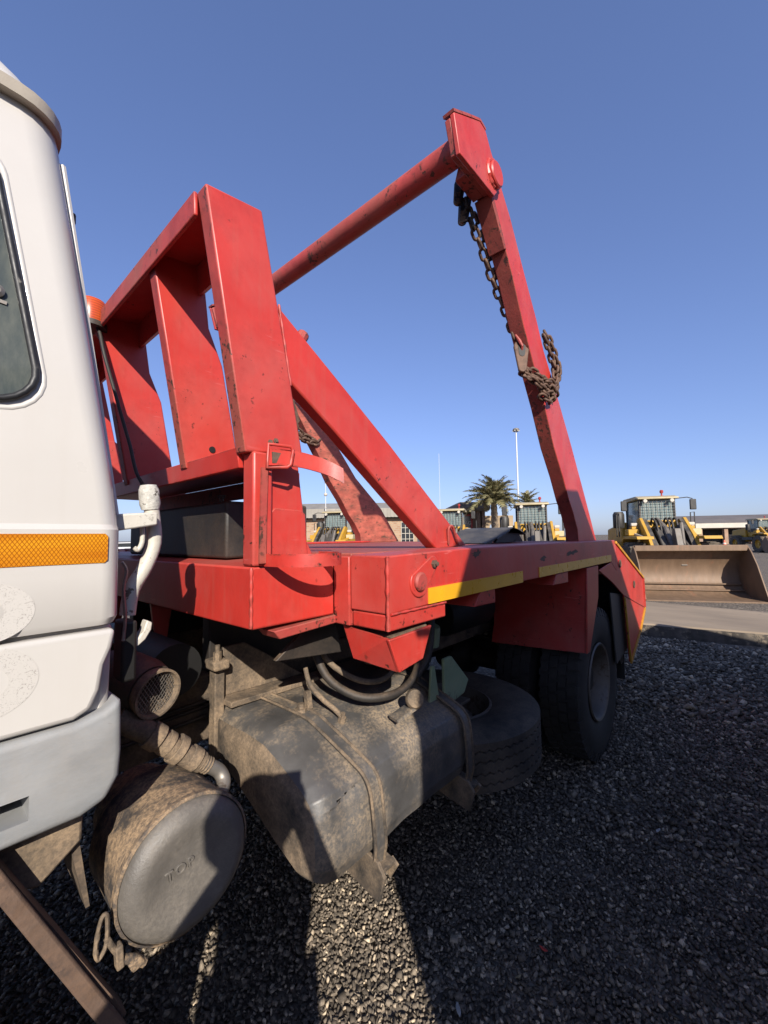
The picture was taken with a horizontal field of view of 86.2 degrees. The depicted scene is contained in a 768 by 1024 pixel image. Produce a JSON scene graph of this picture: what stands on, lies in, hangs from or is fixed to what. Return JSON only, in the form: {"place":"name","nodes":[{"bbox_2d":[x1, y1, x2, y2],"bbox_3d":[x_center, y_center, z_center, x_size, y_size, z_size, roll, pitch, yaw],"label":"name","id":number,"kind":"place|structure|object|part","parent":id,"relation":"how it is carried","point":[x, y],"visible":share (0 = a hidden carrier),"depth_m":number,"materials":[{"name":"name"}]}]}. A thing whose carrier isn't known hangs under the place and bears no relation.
{"place":"outdoors","nodes":[
{"label":"outdoors","id":0,"kind":"place"},
{"bbox_2d":[118,542,130,548],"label":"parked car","id":1,"kind":"object","parent":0,"point":[122,545],"visible":0.03,"depth_m":41.01,"materials":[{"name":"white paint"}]},
{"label":"window","id":2,"kind":"part","parent":1,"relation":"part of","materials":[{"name":"glass"}]},
{"bbox_2d":[0,535,767,1023],"bbox_3d":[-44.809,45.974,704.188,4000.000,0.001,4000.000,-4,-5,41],"label":"ground","id":3,"kind":"structure","parent":0,"point":[762,561],"depth_m":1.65,"materials":[{"name":"grey gravel"}]},
{"bbox_2d":[0,61,645,1023],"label":"skip truck","id":4,"kind":"object","parent":3,"relation":"on","point":[268,651],"visible":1,"depth_m":1.23,"materials":[{"name":"red metal"}]},
{"bbox_2d":[293,399,321,446],"bbox_3d":[-0.807,-1.041,3.710,0.099,0.834,0.694,-3,-4,37],"label":"lifting chain","id":5,"kind":"object","parent":4,"relation":"hanging from","point":[306,438],"visible":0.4,"depth_m":3.77,"materials":[{"name":"metal"}]},
{"bbox_2d":[457,527,524,543],"bbox_3d":[0.684,0.162,2.790,0.374,0.109,0.738,-4,-5,41],"label":"plastic fender","id":6,"kind":"object","parent":4,"relation":"on","point":[491,535],"visible":0.94,"depth_m":2.71,"materials":[{"name":"black plastic"}]},
{"bbox_2d":[453,182,561,404],"bbox_3d":[0.725,-1.189,2.404,0.972,1.058,0.185,2,-4,-36],"label":"lifting chain","id":7,"kind":"object","parent":4,"relation":"hanging from","point":[547,389],"visible":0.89,"depth_m":2.38,"materials":[{"name":"metal"}]},
{"bbox_2d":[324,482,327,510],"bbox_3d":[-4.824,0.441,33.973,0.440,6.600,0.440,-4,-5,41],"label":"aerial pole","id":8,"kind":"object","parent":3,"relation":"on","point":[325,494],"visible":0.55,"depth_m":34.02,"materials":[{"name":"white metal"}]},
{"bbox_2d":[307,510,354,541],"bbox_3d":[-1.871,1.209,16.691,2.430,2.919,5.860,-2,-4,15],"label":"wheel loader","id":9,"kind":"object","parent":3,"relation":"on","point":[334,526],"visible":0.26,"depth_m":16.20,"materials":[{"name":"metal"}]},
{"bbox_2d":[302,503,416,541],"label":"brick workshop","id":10,"kind":"structure","parent":3,"relation":"on","point":[402,531],"depth_m":35.89,"materials":[{"name":"brown brick"}]},
{"bbox_2d":[401,522,413,541],"bbox_3d":[2.050,1.865,35.859,1.100,2.000,0.090,-1,-4,0],"label":"window","id":11,"kind":"structure","parent":10,"relation":"in","point":[406,535],"depth_m":35.83,"materials":[{"name":"white glass"}]},
{"bbox_2d":[438,504,476,532],"bbox_3d":[2.715,1.129,16.427,2.430,2.919,5.860,-2,-4,15],"label":"wheel loader","id":12,"kind":"object","parent":3,"relation":"on","point":[455,517],"visible":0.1,"depth_m":16.17,"materials":[{"name":"metal"}]},
{"bbox_2d":[456,1002,460,1016],"bbox_3d":[0.241,1.619,1.333,0.015,0.009,0.044,-1,-4,2],"label":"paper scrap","id":13,"kind":"object","parent":3,"relation":"on","point":[458,1009],"visible":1,"depth_m":1.33,"materials":[{"name":"white paper"}]},
{"bbox_2d":[446,502,512,527],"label":"canopy office","id":14,"kind":"structure","parent":3,"relation":"on","point":[483,520],"depth_m":30.39,"materials":[{"name":"brown stone"}]},
{"bbox_2d":[465,514,472,527],"bbox_3d":[6.097,1.372,30.442,0.980,2.400,0.110,-1,-4,0],"label":"window","id":15,"kind":"structure","parent":14,"relation":"in","point":[468,517],"depth_m":30.46,"materials":[{"name":"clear glass"}]},
{"bbox_2d":[462,475,519,527],"bbox_3d":[7.137,0.339,27.117,4.207,5.650,4.141,-4,-5,41],"label":"palm tree","id":16,"kind":"object","parent":3,"relation":"on","point":[494,493],"visible":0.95,"depth_m":26.66,"materials":[{"name":"green plant"}]},
{"bbox_2d":[512,428,519,500],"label":"light mast","id":17,"kind":"object","parent":3,"relation":"on","point":[515,430],"visible":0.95,"depth_m":62.40,"materials":[{"name":"white metal"}]},
{"bbox_2d":[510,488,539,510],"bbox_3d":[13.309,0.820,38.080,3.216,5.875,3.285,-4,-5,41],"label":"palm tree","id":18,"kind":"object","parent":3,"relation":"on","point":[527,496],"visible":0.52,"depth_m":37.87,"materials":[{"name":"green plant"}]},
{"bbox_2d":[500,497,565,540],"bbox_3d":[5.005,0.936,13.845,2.430,2.919,5.860,-2,-4,15],"label":"wheel loader","id":19,"kind":"object","parent":3,"relation":"on","point":[532,523],"visible":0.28,"depth_m":13.47,"materials":[{"name":"metal"}]},
{"bbox_2d":[608,490,767,603],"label":"wheel loader","id":20,"kind":"object","parent":3,"relation":"on","point":[672,557],"visible":0.79,"depth_m":10.35,"materials":[{"name":"metal"}]},
{"bbox_2d":[641,625,767,647],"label":"concrete apron edge","id":21,"kind":"object","parent":3,"relation":"on","point":[735,638],"visible":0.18,"depth_m":5.90,"materials":[{"name":"grey concrete"}]},
{"bbox_2d":[643,602,767,634],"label":"concrete apron","id":22,"kind":"object","parent":3,"relation":"on","point":[700,617],"visible":0.17,"depth_m":6.63,"materials":[{"name":"grey concrete"}]},
{"bbox_2d":[676,514,767,543],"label":"equipment shed","id":23,"kind":"structure","parent":3,"relation":"on","point":[724,526],"depth_m":57.76,"materials":[{"name":"brick"}]},
{"bbox_2d":[730,516,767,552],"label":"wheel loader","id":24,"kind":"object","parent":3,"relation":"on","point":[754,531],"visible":0.93,"depth_m":32.85,"materials":[{"name":"metal"}]},
{"bbox_2d":[0,0,767,540],"label":"sky","id":25,"kind":"structure","parent":0,"point":[628,139],"materials":[{"name":"blue"}]}
]}

